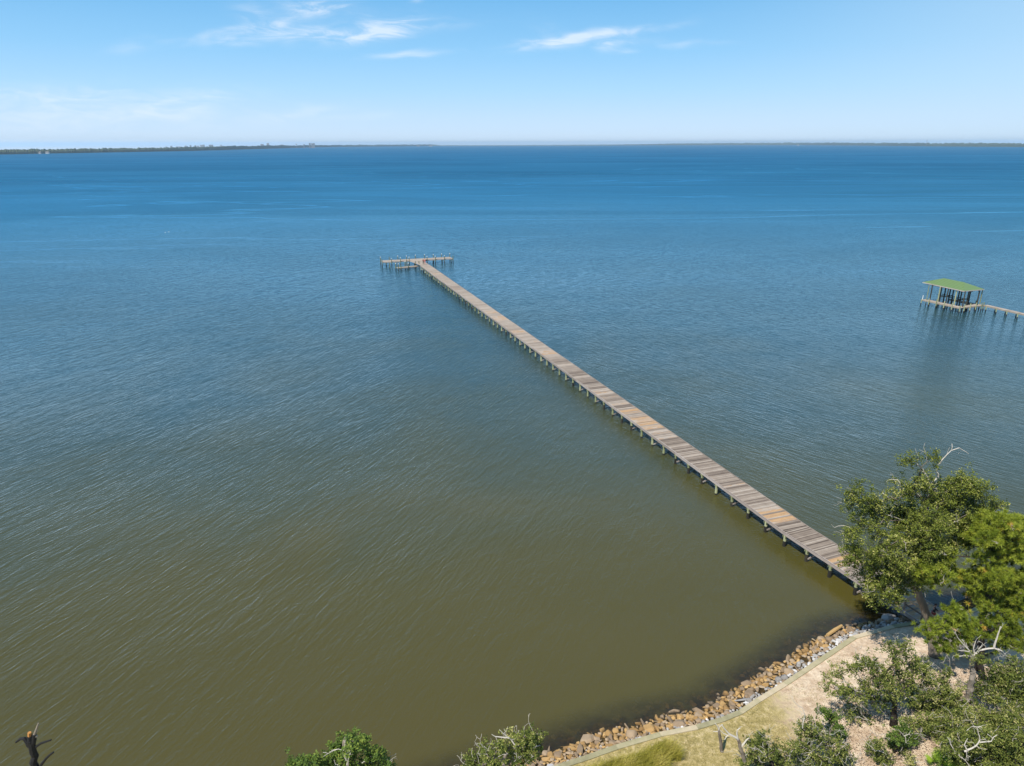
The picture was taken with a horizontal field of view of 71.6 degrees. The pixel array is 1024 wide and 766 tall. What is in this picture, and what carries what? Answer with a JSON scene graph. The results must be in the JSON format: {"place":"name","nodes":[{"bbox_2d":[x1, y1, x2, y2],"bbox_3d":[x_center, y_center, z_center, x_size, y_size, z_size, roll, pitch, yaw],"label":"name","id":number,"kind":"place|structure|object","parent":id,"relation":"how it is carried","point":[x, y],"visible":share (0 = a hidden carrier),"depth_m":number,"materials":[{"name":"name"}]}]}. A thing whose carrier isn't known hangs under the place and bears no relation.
{"place":"outdoors","nodes":[
{"label":"outdoors","id":0,"kind":"place"},
{"bbox_2d":[0,145,1023,765],"bbox_3d":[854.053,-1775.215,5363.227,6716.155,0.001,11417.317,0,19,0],"label":"water","id":1,"kind":"structure","parent":0,"point":[292,463],"depth_m":99.51,"materials":[{"name":"blue liquid"}]},
{"bbox_2d":[0,144,439,153],"bbox_3d":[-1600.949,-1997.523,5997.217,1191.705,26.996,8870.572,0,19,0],"label":"wood","id":2,"kind":"object","parent":1,"relation":"on","point":[71,150],"visible":0.91,"depth_m":3592.66,"materials":[{"name":"green plant"}]},
{"bbox_2d":[440,144,658,145],"bbox_3d":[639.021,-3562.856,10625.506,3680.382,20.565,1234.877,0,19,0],"label":"wood","id":3,"kind":"object","parent":1,"relation":"on","point":[550,145],"visible":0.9,"depth_m":10464.05,"materials":[{"name":"green plant"}]},
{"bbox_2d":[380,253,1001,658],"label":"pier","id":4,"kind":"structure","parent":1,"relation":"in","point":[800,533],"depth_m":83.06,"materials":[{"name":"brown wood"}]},
{"bbox_2d":[659,142,1023,146],"bbox_3d":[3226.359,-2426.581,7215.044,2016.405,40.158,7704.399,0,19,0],"label":"wood","id":5,"kind":"object","parent":1,"relation":"on","point":[969,144],"visible":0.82,"depth_m":7723.59,"materials":[{"name":"green plant"}]},
{"bbox_2d":[920,278,984,312],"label":"boathouse","id":6,"kind":"object","parent":1,"relation":"in","point":[953,285],"visible":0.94,"depth_m":163.26,"materials":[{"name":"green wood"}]},
{"bbox_2d":[984,305,1023,318],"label":"footbridge","id":7,"kind":"object","parent":1,"relation":"in","point":[1005,310],"visible":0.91,"depth_m":157.74,"materials":[{"name":"grey wood"}]},
{"bbox_2d":[0,0,1023,149],"label":"sky","id":8,"kind":"structure","parent":0,"point":[95,74],"materials":[{"name":"blue"}]},
{"bbox_2d":[447,569,1023,765],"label":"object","id":9,"kind":"object","parent":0,"point":[594,725],"visible":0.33,"depth_m":51.03,"materials":[{"name":"brown stone"}]},
{"bbox_2d":[541,757,550,761],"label":"riprap rock","id":10,"kind":"object","parent":9,"relation":"on","point":[544,759],"visible":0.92,"depth_m":43.95,"materials":[{"name":"stone"}]},
{"bbox_2d":[554,751,561,757],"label":"riprap rock","id":11,"kind":"object","parent":9,"relation":"on","point":[557,753],"visible":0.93,"depth_m":44.23,"materials":[{"name":"beige stone"}]},
{"bbox_2d":[577,743,582,755],"bbox_3d":[4.242,22.925,44.389,0.406,0.330,1.022,2,19,7],"label":"riprap rock","id":12,"kind":"object","parent":9,"relation":"on","point":[579,748],"visible":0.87,"depth_m":44.32,"materials":[{"name":"beige stone"}]},
{"bbox_2d":[580,734,593,742],"bbox_3d":[4.890,23.035,45.655,0.948,0.441,1.001,8,20,23],"label":"riprap rock","id":13,"kind":"object","parent":9,"relation":"on","point":[587,738],"visible":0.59,"depth_m":45.66,"materials":[{"name":"beige stone"}]},
{"bbox_2d":[612,728,618,732],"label":"riprap rock","id":14,"kind":"object","parent":9,"relation":"on","point":[615,730],"visible":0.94,"depth_m":46.34,"materials":[{"name":"orange stone"}]},
{"bbox_2d":[626,730,636,738],"bbox_3d":[7.688,22.649,45.318,0.941,0.617,1.243,6,20,18],"label":"riprap rock","id":15,"kind":"object","parent":9,"relation":"on","point":[631,733],"visible":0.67,"depth_m":45.38,"materials":[{"name":"beige stone"}]},
{"bbox_2d":[643,723,655,732],"bbox_3d":[9.082,22.462,45.993,1.120,0.721,0.787,0,19,0],"label":"riprap rock","id":16,"kind":"object","parent":9,"relation":"on","point":[650,727],"visible":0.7,"depth_m":45.80,"materials":[{"name":"stone"}]},
{"bbox_2d":[666,716,673,723],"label":"riprap rock","id":17,"kind":"object","parent":9,"relation":"on","point":[669,718],"visible":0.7,"depth_m":46.91,"materials":[{"name":"beige stone"}]},
{"bbox_2d":[668,709,680,714],"bbox_3d":[10.977,22.345,48.100,0.987,0.387,0.337,-2,19,-6],"label":"riprap rock","id":18,"kind":"object","parent":9,"relation":"on","point":[673,711],"visible":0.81,"depth_m":48.06,"materials":[{"name":"brown stone"}]},
{"bbox_2d":[445,609,911,765],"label":"rubble","id":19,"kind":"object","parent":9,"relation":"on","point":[666,704],"visible":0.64,"depth_m":49.00,"materials":[{"name":"brown stone"}]},
{"bbox_2d":[673,719,684,727],"bbox_3d":[10.891,22.254,46.281,1.078,0.354,0.913,-18,16,-29],"label":"riprap rock","id":20,"kind":"object","parent":9,"relation":"on","point":[678,723],"visible":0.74,"depth_m":46.20,"materials":[{"name":"beige stone"}]},
{"bbox_2d":[692,707,703,712],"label":"riprap rock","id":21,"kind":"object","parent":9,"relation":"on","point":[696,709],"visible":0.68,"depth_m":48.07,"materials":[{"name":"beige stone"}]},
{"bbox_2d":[694,718,701,723],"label":"riprap rock","id":22,"kind":"object","parent":9,"relation":"on","point":[698,720],"visible":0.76,"depth_m":46.21,"materials":[{"name":"beige stone"}]},
{"bbox_2d":[712,702,719,707],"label":"riprap rock","id":23,"kind":"object","parent":9,"relation":"on","point":[716,705],"visible":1,"depth_m":48.38,"materials":[{"name":"beige stone"}]},
{"bbox_2d":[720,691,728,696],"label":"riprap rock","id":24,"kind":"object","parent":9,"relation":"on","point":[725,693],"visible":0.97,"depth_m":49.59,"materials":[{"name":"brown stone"}]},
{"bbox_2d":[741,680,751,686],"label":"riprap rock","id":25,"kind":"object","parent":9,"relation":"on","point":[745,683],"visible":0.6,"depth_m":50.44,"materials":[{"name":"brown stone"}]},
{"bbox_2d":[744,689,755,696],"bbox_3d":[16.426,21.367,48.780,0.759,0.278,0.760,-10,21,-26],"label":"riprap rock","id":26,"kind":"object","parent":9,"relation":"on","point":[749,692],"visible":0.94,"depth_m":48.77,"materials":[{"name":"brown stone"}]},
{"bbox_2d":[756,667,764,671],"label":"riprap rock","id":27,"kind":"object","parent":9,"relation":"on","point":[760,669],"visible":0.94,"depth_m":51.91,"materials":[{"name":"brown stone"}]},
{"bbox_2d":[775,676,782,681],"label":"riprap rock","id":28,"kind":"object","parent":9,"relation":"on","point":[778,679],"visible":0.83,"depth_m":49.77,"materials":[{"name":"grey stone"}]},
{"bbox_2d":[784,668,793,674],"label":"riprap rock","id":29,"kind":"object","parent":9,"relation":"on","point":[788,671],"visible":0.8,"depth_m":50.55,"materials":[{"name":"beige stone"}]},
{"bbox_2d":[825,636,833,641],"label":"riprap rock","id":30,"kind":"object","parent":9,"relation":"on","point":[829,638],"visible":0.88,"depth_m":54.27,"materials":[{"name":"brown stone"}]},
{"bbox_2d":[847,626,854,632],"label":"riprap rock","id":31,"kind":"object","parent":9,"relation":"on","point":[849,629],"visible":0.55,"depth_m":55.36,"materials":[{"name":"stone"}]},
{"bbox_2d":[881,613,895,620],"bbox_3d":[29.957,18.989,57.090,2.013,0.728,1.287,5,19,14],"label":"boulder","id":32,"kind":"object","parent":9,"relation":"on","point":[886,616],"visible":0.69,"depth_m":56.98,"materials":[{"name":"grey stone"}]},
{"bbox_2d":[573,593,1023,765],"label":"ground","id":33,"kind":"structure","parent":0,"point":[775,703],"depth_m":46.35,"materials":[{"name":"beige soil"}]},
{"bbox_2d":[15,723,53,765],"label":"dead snag","id":34,"kind":"object","parent":33,"relation":"on","point":[30,739],"visible":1,"depth_m":26.84,"materials":[{"name":"brown wood"}]},
{"bbox_2d":[285,747,328,765],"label":"live oak","id":35,"kind":"object","parent":33,"relation":"on","point":[310,760],"visible":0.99,"depth_m":27.54,"materials":[{"name":"green plant"}]},
{"bbox_2d":[315,726,397,765],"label":"live oak","id":36,"kind":"object","parent":33,"relation":"on","point":[347,746],"visible":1,"depth_m":28.35,"materials":[{"name":"green plant"}]},
{"bbox_2d":[454,715,548,765],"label":"live oak","id":37,"kind":"object","parent":33,"relation":"on","point":[486,757],"visible":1,"depth_m":30.90,"materials":[{"name":"green plant"}]},
{"bbox_2d":[576,735,691,765],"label":"tall grass","id":38,"kind":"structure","parent":33,"relation":"on","point":[666,752],"depth_m":42.50,"materials":[{"name":"green plant"}]},
{"bbox_2d":[713,723,723,752],"bbox_3d":[12.560,21.526,43.137,0.772,2.220,0.235,0,19,0],"label":"dead snag","id":39,"kind":"object","parent":33,"relation":"on","point":[720,741],"visible":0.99,"depth_m":43.09,"materials":[{"name":"grey wood"}]},
{"bbox_2d":[720,724,748,765],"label":"dead snag","id":40,"kind":"object","parent":33,"relation":"on","point":[740,746],"visible":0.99,"depth_m":40.48,"materials":[{"name":"grey wood"}]},
{"bbox_2d":[721,724,798,765],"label":"scrub oak","id":41,"kind":"object","parent":33,"relation":"on","point":[775,756],"visible":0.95,"depth_m":40.95,"materials":[{"name":"green plant"}]},
{"bbox_2d":[554,606,979,765],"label":"sea wall","id":42,"kind":"structure","parent":33,"relation":"on","point":[759,699],"depth_m":46.36,"materials":[{"name":"beige concrete"}]},
{"bbox_2d":[784,696,862,765],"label":"scrub oak","id":43,"kind":"object","parent":33,"relation":"on","point":[837,754],"visible":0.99,"depth_m":40.83,"materials":[{"name":"green plant"}]},
{"bbox_2d":[814,702,848,742],"bbox_3d":[19.672,20.798,43.634,2.019,3.220,2.855,14,23,36],"label":"scrub oak","id":44,"kind":"object","parent":33,"relation":"on","point":[830,718],"visible":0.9,"depth_m":43.17,"materials":[{"name":"green plant"}]},
{"bbox_2d":[817,635,940,728],"bbox_3d":[22.615,18.698,44.143,8.155,8.040,3.776,-2,19,-6],"label":"scrub oak","id":45,"kind":"object","parent":33,"relation":"on","point":[882,679],"visible":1,"depth_m":43.97,"materials":[{"name":"green plant"}]},
{"bbox_2d":[862,729,922,765],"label":"scrub oak","id":46,"kind":"object","parent":33,"relation":"on","point":[877,746],"visible":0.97,"depth_m":42.33,"materials":[{"name":"green plant"}]},
{"bbox_2d":[882,717,925,752],"bbox_3d":[23.509,21.305,43.103,3.085,2.570,1.802,-10,21,-27],"label":"scrub oak","id":47,"kind":"object","parent":33,"relation":"on","point":[898,740],"visible":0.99,"depth_m":42.75,"materials":[{"name":"green plant"}]},
{"bbox_2d":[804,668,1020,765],"bbox_3d":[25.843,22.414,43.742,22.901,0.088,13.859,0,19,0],"label":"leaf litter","id":48,"kind":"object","parent":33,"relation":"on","point":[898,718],"visible":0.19,"depth_m":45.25,"materials":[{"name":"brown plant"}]},
{"bbox_2d":[832,444,1010,658],"bbox_3d":[27.771,12.048,48.530,12.503,16.813,5.845,0,19,0],"label":"live oak","id":49,"kind":"object","parent":33,"relation":"on","point":[926,527],"visible":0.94,"depth_m":47.31,"materials":[{"name":"green plant"}]},
{"bbox_2d":[899,659,975,715],"bbox_3d":[27.292,20.079,45.877,4.685,5.184,2.992,-4,19,-13],"label":"scrub oak","id":50,"kind":"object","parent":33,"relation":"on","point":[934,700],"visible":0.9,"depth_m":45.28,"materials":[{"name":"green plant"}]},
{"bbox_2d":[925,748,958,765],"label":"saw palmetto","id":51,"kind":"object","parent":33,"relation":"on","point":[936,757],"visible":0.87,"depth_m":42.01,"materials":[{"name":"green plant"}]},
{"bbox_2d":[892,698,1023,745],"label":"scrub oak","id":52,"kind":"object","parent":33,"relation":"on","point":[965,718],"visible":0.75,"depth_m":43.31,"materials":[{"name":"green plant"}]},
{"bbox_2d":[910,507,1023,671],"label":"pine tree","id":53,"kind":"object","parent":33,"relation":"on","point":[1002,534],"visible":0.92,"depth_m":46.65,"materials":[{"name":"green plant"}]},
{"bbox_2d":[911,593,1023,681],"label":"pine tree","id":54,"kind":"object","parent":33,"relation":"on","point":[1009,633],"visible":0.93,"depth_m":47.54,"materials":[{"name":"green plant"}]},
{"bbox_2d":[932,713,1023,765],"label":"scrub oak","id":55,"kind":"object","parent":33,"relation":"on","point":[985,748],"visible":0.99,"depth_m":40.84,"materials":[{"name":"green plant"}]},
{"bbox_2d":[952,623,1004,713],"bbox_3d":[29.440,18.343,45.279,3.274,7.058,0.933,0,19,0],"label":"dead snag","id":56,"kind":"object","parent":33,"relation":"on","point":[970,685],"visible":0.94,"depth_m":45.05,"materials":[{"name":"grey wood"}]},
{"bbox_2d":[963,648,1023,716],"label":"scrub oak","id":57,"kind":"object","parent":33,"relation":"on","point":[1008,683],"visible":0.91,"depth_m":45.38,"materials":[{"name":"green plant"}]},
{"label":"riprap rock","id":58,"kind":"object","parent":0,"visible":0},
{"bbox_2d":[826,624,842,635],"bbox_3d":[25.116,19.238,55.289,1.977,0.308,0.298,-13,23,-34],"label":"drift log","id":59,"kind":"object","parent":58,"relation":"on","point":[833,630],"visible":1,"depth_m":55.13,"materials":[{"name":"brown wood"}]}
]}

